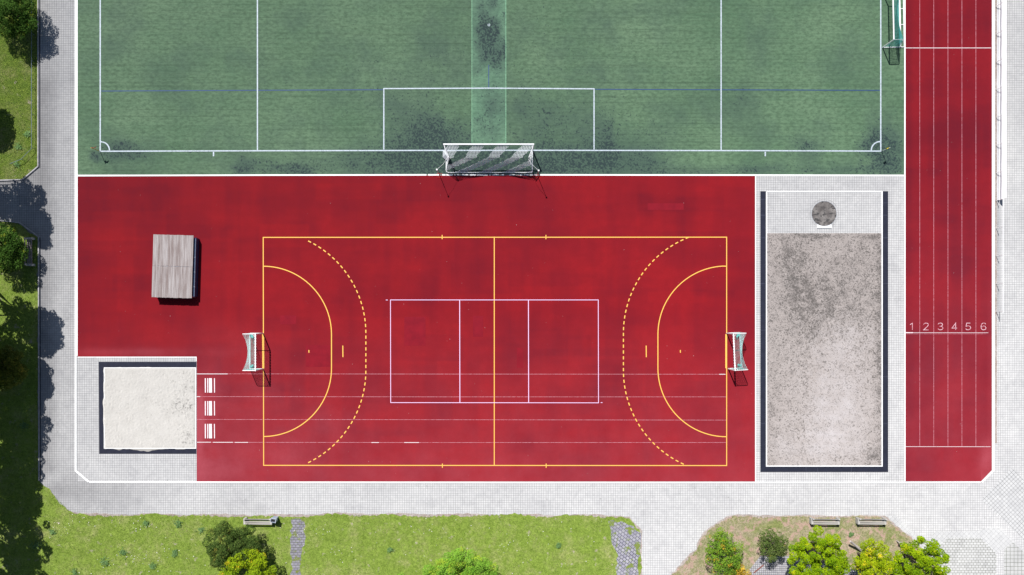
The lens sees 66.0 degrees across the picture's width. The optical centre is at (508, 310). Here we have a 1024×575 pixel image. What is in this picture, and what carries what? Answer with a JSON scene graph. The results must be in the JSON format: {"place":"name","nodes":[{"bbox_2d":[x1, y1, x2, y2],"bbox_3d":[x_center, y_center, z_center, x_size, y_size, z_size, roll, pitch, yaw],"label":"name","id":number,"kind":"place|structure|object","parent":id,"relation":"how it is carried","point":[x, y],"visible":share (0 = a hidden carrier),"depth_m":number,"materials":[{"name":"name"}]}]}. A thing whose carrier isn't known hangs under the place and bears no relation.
{"place":"outdoors","nodes":[
{"label":"outdoors","id":0,"kind":"place"},
{"bbox_2d":[0,0,36,179],"bbox_3d":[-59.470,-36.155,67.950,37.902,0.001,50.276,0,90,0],"label":"lawn","id":1,"kind":"structure","parent":0,"point":[15,174],"depth_m":67.95,"materials":[{"name":"green plant"}]},
{"bbox_2d":[0,0,38,40],"bbox_3d":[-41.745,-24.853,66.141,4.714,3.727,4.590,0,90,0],"label":"shrub","id":2,"kind":"object","parent":1,"relation":"on","point":[22,26],"visible":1,"depth_m":65.60,"materials":[{"name":"green plant"}]},
{"bbox_2d":[10,1,34,164],"bbox_3d":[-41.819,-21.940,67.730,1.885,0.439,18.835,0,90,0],"label":"fence","id":3,"kind":"object","parent":1,"relation":"on","point":[31,95],"visible":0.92,"depth_m":67.51,"materials":[{"name":"grey metal"}]},
{"bbox_2d":[0,0,194,514],"bbox_3d":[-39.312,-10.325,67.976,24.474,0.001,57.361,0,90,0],"label":"worn pavement","id":4,"kind":"structure","parent":0,"point":[38,201],"depth_m":67.98,"materials":[{"name":"concrete"}]},
{"bbox_2d":[0,0,39,480],"bbox_3d":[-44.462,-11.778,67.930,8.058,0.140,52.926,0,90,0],"label":"path kerb","id":5,"kind":"structure","parent":4,"relation":"on","point":[34,169],"depth_m":67.86,"materials":[{"name":"grey concrete"}]},
{"bbox_2d":[39,0,40,479],"bbox_3d":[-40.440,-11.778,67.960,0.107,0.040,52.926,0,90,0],"label":"dark path edge","id":6,"kind":"object","parent":4,"relation":"on","point":[40,246],"visible":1,"depth_m":67.94,"materials":[{"name":"metal"}]},
{"bbox_2d":[78,357,196,480],"bbox_3d":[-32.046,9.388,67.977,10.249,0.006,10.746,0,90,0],"label":"pit paving","id":7,"kind":"structure","parent":0,"point":[94,464],"depth_m":67.97,"materials":[{"name":"concrete"}]},
{"bbox_2d":[99,362,195,453],"bbox_3d":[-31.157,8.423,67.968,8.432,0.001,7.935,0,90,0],"label":"pit rubber border","id":8,"kind":"object","parent":7,"relation":"on","point":[102,365],"visible":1,"depth_m":67.97,"materials":[{"name":"black rubber"}]},
{"bbox_2d":[103,368,194,451],"bbox_3d":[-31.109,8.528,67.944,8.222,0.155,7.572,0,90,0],"label":"sand","id":9,"kind":"structure","parent":7,"relation":"in","point":[148,407],"depth_m":67.91,"materials":[{"name":"beige sand"}]},
{"bbox_2d":[104,367,195,448],"bbox_3d":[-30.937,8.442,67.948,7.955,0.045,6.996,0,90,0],"label":"pit kerb","id":10,"kind":"structure","parent":7,"relation":"on","point":[195,408],"depth_m":67.92,"materials":[{"name":"grey concrete"}]},
{"bbox_2d":[290,518,305,574],"bbox_3d":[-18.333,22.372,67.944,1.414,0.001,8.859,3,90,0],"label":"sett path","id":11,"kind":"structure","parent":0,"point":[297,542],"depth_m":67.94,"materials":[{"name":"grey stone"}]},
{"bbox_2d":[0,220,641,574],"bbox_3d":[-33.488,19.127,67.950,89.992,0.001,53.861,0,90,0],"label":"lawn","id":12,"kind":"structure","parent":0,"point":[287,559],"depth_m":67.95,"materials":[{"name":"green plant"}]},
{"bbox_2d":[0,223,28,274],"bbox_3d":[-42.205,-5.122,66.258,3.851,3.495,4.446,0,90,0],"label":"shrub","id":13,"kind":"object","parent":12,"relation":"on","point":[11,242],"visible":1,"depth_m":65.71,"materials":[{"name":"green plant"}]},
{"bbox_2d":[0,344,28,391],"bbox_3d":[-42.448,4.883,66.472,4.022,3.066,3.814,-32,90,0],"label":"shrub","id":14,"kind":"object","parent":12,"relation":"on","point":[14,367],"visible":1,"depth_m":65.90,"materials":[{"name":"green plant"}]},
{"bbox_2d":[24,237,34,265],"bbox_3d":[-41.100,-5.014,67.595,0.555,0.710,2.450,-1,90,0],"label":"bench","id":15,"kind":"object","parent":12,"relation":"on","point":[29,239],"visible":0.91,"depth_m":67.47,"materials":[{"name":"concrete"}]},
{"bbox_2d":[243,517,272,524],"bbox_3d":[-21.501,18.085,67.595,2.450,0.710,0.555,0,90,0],"label":"bench","id":16,"kind":"object","parent":12,"relation":"on","point":[257,521],"visible":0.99,"depth_m":67.47,"materials":[{"name":"concrete"}]},
{"bbox_2d":[270,516,277,522],"bbox_3d":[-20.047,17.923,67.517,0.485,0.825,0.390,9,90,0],"label":"litter bin","id":17,"kind":"object","parent":12,"relation":"on","point":[274,519],"visible":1,"depth_m":67.25,"materials":[{"name":"grey metal"}]},
{"bbox_2d":[48,514,586,573],"bbox_3d":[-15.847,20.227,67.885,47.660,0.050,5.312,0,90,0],"label":"daisies","id":18,"kind":"object","parent":12,"relation":"on","point":[280,527],"visible":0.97,"depth_m":67.88,"materials":[{"name":"white plant"}]},
{"bbox_2d":[13,127,853,574],"bbox_3d":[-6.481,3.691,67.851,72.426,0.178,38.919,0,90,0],"label":"weeds","id":19,"kind":"object","parent":12,"relation":"on","point":[145,523],"visible":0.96,"depth_m":67.84,"materials":[{"name":"green plant"}]},
{"bbox_2d":[73,512,641,574],"bbox_3d":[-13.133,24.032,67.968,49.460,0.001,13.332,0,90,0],"label":"soil margin","id":20,"kind":"object","parent":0,"point":[357,514],"visible":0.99,"depth_m":67.97,"materials":[{"name":"brown soil"}]},
{"bbox_2d":[201,520,263,573],"bbox_3d":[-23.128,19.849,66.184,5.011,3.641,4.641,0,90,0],"label":"tree","id":21,"kind":"object","parent":20,"relation":"on","point":[236,545],"visible":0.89,"depth_m":65.39,"materials":[{"name":"green plant"}]},
{"bbox_2d":[218,548,276,574],"bbox_3d":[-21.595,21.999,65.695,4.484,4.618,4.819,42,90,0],"label":"tree","id":22,"kind":"object","parent":20,"relation":"on","point":[259,567],"visible":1,"depth_m":64.83,"materials":[{"name":"green plant"}]},
{"bbox_2d":[421,546,499,574],"bbox_3d":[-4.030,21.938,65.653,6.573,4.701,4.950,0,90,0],"label":"tree","id":23,"kind":"object","parent":20,"relation":"on","point":[454,563],"visible":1,"depth_m":64.65,"materials":[{"name":"green plant"}]},
{"bbox_2d":[74,0,1023,574],"bbox_3d":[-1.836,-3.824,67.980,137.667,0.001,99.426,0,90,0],"label":"pavement","id":24,"kind":"structure","parent":0,"point":[672,522],"depth_m":67.98,"materials":[{"name":"concrete"}]},
{"bbox_2d":[77,175,754,481],"bbox_3d":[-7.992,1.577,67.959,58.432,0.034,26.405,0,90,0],"label":"red court","id":25,"kind":"object","parent":24,"relation":"on","point":[491,328],"visible":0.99,"depth_m":67.98,"materials":[{"name":"rubber"}]},
{"bbox_2d":[152,234,198,297],"bbox_3d":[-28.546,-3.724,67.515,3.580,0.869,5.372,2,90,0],"label":"mat shelter","id":26,"kind":"object","parent":25,"relation":"on","point":[175,266],"visible":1,"depth_m":67.09,"materials":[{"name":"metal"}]},
{"bbox_2d":[242,333,262,370],"bbox_3d":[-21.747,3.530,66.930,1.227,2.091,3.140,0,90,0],"label":"handball goal","id":27,"kind":"object","parent":25,"relation":"on","point":[250,367],"visible":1,"depth_m":66.35,"materials":[{"name":"white paint"}]},
{"bbox_2d":[726,332,747,370],"bbox_3d":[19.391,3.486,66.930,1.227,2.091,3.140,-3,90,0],"label":"handball goal","id":28,"kind":"object","parent":25,"relation":"on","point":[741,355],"visible":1,"depth_m":66.20,"materials":[{"name":"white paint"}]},
{"bbox_2d":[196,176,755,480],"bbox_3d":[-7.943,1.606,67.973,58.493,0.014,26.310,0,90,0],"label":"paver edging","id":29,"kind":"object","parent":24,"relation":"on","point":[755,328],"visible":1,"depth_m":67.97,"materials":[{"name":"grey concrete"}]},
{"bbox_2d":[78,0,903,174],"bbox_3d":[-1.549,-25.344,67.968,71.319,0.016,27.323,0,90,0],"label":"turf","id":30,"kind":"structure","parent":24,"relation":"on","point":[215,87],"depth_m":67.98,"materials":[{"name":"carpet"}]},
{"bbox_2d":[443,144,533,172],"bbox_3d":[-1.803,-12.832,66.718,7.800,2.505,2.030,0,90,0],"label":"football goal","id":31,"kind":"object","parent":30,"relation":"on","point":[446,157],"visible":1,"depth_m":66.69,"materials":[{"name":"white paint"}]},
{"bbox_2d":[882,0,904,47],"bbox_3d":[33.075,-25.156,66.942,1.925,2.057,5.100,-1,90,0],"label":"training goal","id":32,"kind":"object","parent":30,"relation":"on","point":[900,39],"visible":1,"depth_m":66.87,"materials":[{"name":"white paint"}]},
{"bbox_2d":[78,174,903,175],"bbox_3d":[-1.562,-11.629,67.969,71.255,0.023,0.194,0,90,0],"label":"pitch kerb","id":33,"kind":"structure","parent":24,"relation":"on","point":[502,175],"depth_m":67.96,"materials":[{"name":"grey concrete"}]},
{"bbox_2d":[75,0,993,482],"bbox_3d":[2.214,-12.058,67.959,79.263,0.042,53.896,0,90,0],"label":"white kerb border","id":34,"kind":"object","parent":24,"relation":"on","point":[75,242],"visible":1,"depth_m":67.94,"materials":[{"name":"white concrete"}]},
{"bbox_2d":[89,481,980,482],"bbox_3d":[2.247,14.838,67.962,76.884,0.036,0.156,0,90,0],"label":"kerb","id":35,"kind":"structure","parent":24,"relation":"on","point":[473,482],"depth_m":67.94,"materials":[{"name":"grey concrete"}]},
{"bbox_2d":[77,0,992,469],"bbox_3d":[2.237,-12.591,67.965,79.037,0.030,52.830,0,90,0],"label":"side kerb","id":36,"kind":"structure","parent":24,"relation":"on","point":[77,176],"depth_m":67.95,"materials":[{"name":"grey concrete"}]},
{"bbox_2d":[904,0,905,480],"bbox_3d":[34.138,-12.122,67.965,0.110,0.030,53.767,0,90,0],"label":"track kerb","id":37,"kind":"structure","parent":24,"relation":"on","point":[905,243],"depth_m":67.95,"materials":[{"name":"grey concrete"}]},
{"bbox_2d":[997,0,1006,199],"bbox_3d":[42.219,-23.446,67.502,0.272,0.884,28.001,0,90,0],"label":"banner","id":38,"kind":"object","parent":24,"relation":"on","point":[1003,101],"visible":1,"depth_m":67.43,"materials":[{"name":"white plastic"}]},
{"bbox_2d":[608,520,641,574],"bbox_3d":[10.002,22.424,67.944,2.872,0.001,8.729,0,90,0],"label":"sett paving","id":39,"kind":"structure","parent":0,"point":[627,564],"depth_m":67.94,"materials":[{"name":"grey stone"}]},
{"bbox_2d":[671,514,933,574],"bbox_3d":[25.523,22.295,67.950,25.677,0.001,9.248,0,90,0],"label":"lawn island","id":40,"kind":"structure","parent":0,"point":[756,553],"depth_m":67.95,"materials":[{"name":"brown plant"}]},
{"bbox_2d":[704,527,743,574],"bbox_3d":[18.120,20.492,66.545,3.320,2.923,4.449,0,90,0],"label":"shrub","id":41,"kind":"object","parent":40,"relation":"on","point":[725,553],"visible":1,"depth_m":66.12,"materials":[{"name":"green plant"}]},
{"bbox_2d":[727,562,751,574],"bbox_3d":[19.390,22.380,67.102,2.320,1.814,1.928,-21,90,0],"label":"shrub","id":42,"kind":"object","parent":40,"relation":"on","point":[741,571],"visible":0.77,"depth_m":66.66,"materials":[{"name":"yellow plant"}]},
{"bbox_2d":[757,527,788,562],"bbox_3d":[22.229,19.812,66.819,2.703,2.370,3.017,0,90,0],"label":"shrub","id":43,"kind":"object","parent":40,"relation":"on","point":[777,539],"visible":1,"depth_m":66.32,"materials":[{"name":"green plant"}]},
{"bbox_2d":[787,525,850,574],"bbox_3d":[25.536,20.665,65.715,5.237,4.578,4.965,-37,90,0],"label":"maple tree","id":44,"kind":"object","parent":40,"relation":"on","point":[832,560],"visible":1,"depth_m":64.38,"materials":[{"name":"green plant"}]},
{"bbox_2d":[809,517,839,524],"bbox_3d":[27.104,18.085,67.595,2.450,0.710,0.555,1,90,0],"label":"bench","id":45,"kind":"object","parent":40,"relation":"on","point":[836,521],"visible":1,"depth_m":67.47,"materials":[{"name":"concrete"}]},
{"bbox_2d":[850,540,861,551],"bbox_3d":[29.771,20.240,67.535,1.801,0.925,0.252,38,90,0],"label":"leaning log","id":46,"kind":"object","parent":40,"relation":"on","point":[857,547],"visible":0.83,"depth_m":67.41,"materials":[{"name":"wood"}]},
{"bbox_2d":[855,517,886,524],"bbox_3d":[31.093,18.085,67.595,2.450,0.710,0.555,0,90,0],"label":"bench","id":47,"kind":"object","parent":40,"relation":"on","point":[883,521],"visible":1,"depth_m":67.47,"materials":[{"name":"concrete"}]},
{"bbox_2d":[851,538,894,574],"bbox_3d":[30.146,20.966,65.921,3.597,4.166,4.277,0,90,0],"label":"maple tree","id":48,"kind":"object","parent":40,"relation":"on","point":[882,564],"visible":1,"depth_m":64.83,"materials":[{"name":"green plant"}]},
{"bbox_2d":[890,536,950,574],"bbox_3d":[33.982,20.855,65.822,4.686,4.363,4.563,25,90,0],"label":"maple tree","id":49,"kind":"object","parent":40,"relation":"on","point":[908,550],"visible":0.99,"depth_m":64.59,"materials":[{"name":"green plant"}]},
{"bbox_2d":[747,556,868,574],"bbox_3d":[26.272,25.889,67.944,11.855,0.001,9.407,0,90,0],"label":"terrace","id":50,"kind":"structure","parent":0,"point":[780,566],"depth_m":67.94,"materials":[{"name":"grey stone"}]},
{"bbox_2d":[767,233,880,465],"bbox_3d":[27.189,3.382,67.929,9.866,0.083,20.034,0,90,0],"label":"grit field","id":51,"kind":"structure","parent":0,"point":[823,349],"depth_m":67.95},
{"bbox_2d":[755,176,903,481],"bbox_3d":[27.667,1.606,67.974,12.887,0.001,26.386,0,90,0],"label":"shot paving","id":52,"kind":"structure","parent":0,"point":[789,212],"depth_m":67.97,"materials":[{"name":"concrete"}]},
{"bbox_2d":[760,191,765,466],"bbox_3d":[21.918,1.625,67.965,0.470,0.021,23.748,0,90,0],"label":"rubber strip","id":53,"kind":"object","parent":52,"relation":"on","point":[762,328],"visible":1,"depth_m":67.96,"materials":[{"name":"black rubber"}]},
{"bbox_2d":[760,467,887,471],"bbox_3d":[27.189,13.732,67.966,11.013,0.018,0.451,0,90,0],"label":"rubber strip","id":54,"kind":"object","parent":52,"relation":"on","point":[823,469],"visible":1,"depth_m":67.96,"materials":[{"name":"black rubber"}]},
{"bbox_2d":[766,191,882,466],"bbox_3d":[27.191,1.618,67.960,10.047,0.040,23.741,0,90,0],"label":"sector kerb","id":55,"kind":"structure","parent":52,"relation":"on","point":[881,328],"depth_m":67.94,"materials":[{"name":"grey concrete"}]},
{"bbox_2d":[810,200,838,225],"bbox_3d":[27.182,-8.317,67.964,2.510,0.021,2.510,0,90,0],"label":"throwing circle","id":56,"kind":"object","parent":52,"relation":"on","point":[823,213],"visible":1,"depth_m":67.97,"materials":[{"name":"concrete"}]},
{"bbox_2d":[817,224,831,227],"bbox_3d":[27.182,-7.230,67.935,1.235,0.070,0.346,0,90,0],"label":"stop board","id":57,"kind":"object","parent":52,"relation":"on","point":[819,226],"visible":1,"depth_m":67.90,"materials":[{"name":"white paint"}]},
{"bbox_2d":[883,191,887,466],"bbox_3d":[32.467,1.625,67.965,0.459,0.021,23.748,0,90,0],"label":"rubber strip","id":58,"kind":"object","parent":52,"relation":"on","point":[885,328],"visible":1,"depth_m":67.96,"materials":[{"name":"black rubber"}]},
{"bbox_2d":[885,515,923,546],"bbox_3d":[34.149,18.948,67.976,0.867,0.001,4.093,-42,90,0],"label":"paving margin","id":59,"kind":"object","parent":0,"point":[896,520],"visible":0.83,"depth_m":67.98,"materials":[{"name":"grey concrete"}]},
{"bbox_2d":[906,0,991,480],"bbox_3d":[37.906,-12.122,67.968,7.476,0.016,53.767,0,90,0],"label":"running track","id":60,"kind":"structure","parent":0,"point":[948,240],"depth_m":67.98,"materials":[{"name":"red rubber"}]},
{"bbox_2d":[931,538,995,574],"bbox_3d":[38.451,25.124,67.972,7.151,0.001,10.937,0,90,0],"label":"brick bond paving","id":61,"kind":"structure","parent":0,"point":[972,556],"depth_m":67.97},
{"bbox_2d":[930,528,1023,552],"bbox_3d":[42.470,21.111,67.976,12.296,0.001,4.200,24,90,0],"label":"paving strips","id":62,"kind":"object","parent":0,"point":[996,540],"visible":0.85,"depth_m":67.98,"materials":[{"name":"grey concrete"}]},
{"bbox_2d":[995,0,996,442],"bbox_3d":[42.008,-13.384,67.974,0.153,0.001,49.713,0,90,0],"label":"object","id":63,"kind":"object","parent":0,"point":[995,222],"depth_m":67.97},
{"bbox_2d":[996,0,1002,311],"bbox_3d":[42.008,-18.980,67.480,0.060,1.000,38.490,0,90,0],"label":"railing","id":64,"kind":"object","parent":63,"relation":"on","point":[999,255],"visible":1,"depth_m":67.48,"materials":[{"name":"grey metal"}]},
{"bbox_2d":[982,468,1023,538],"bbox_3d":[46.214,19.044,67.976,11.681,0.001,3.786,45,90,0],"label":"diagonal paving","id":65,"kind":"structure","parent":0,"point":[1003,498],"depth_m":67.98,"materials":[{"name":"grey concrete"}]},
{"bbox_2d":[1004,543,1023,574],"bbox_3d":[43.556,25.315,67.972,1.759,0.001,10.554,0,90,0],"label":"square slab paving","id":66,"kind":"structure","parent":0,"point":[1013,559],"depth_m":67.97,"materials":[{"name":"grey concrete"}]}
]}

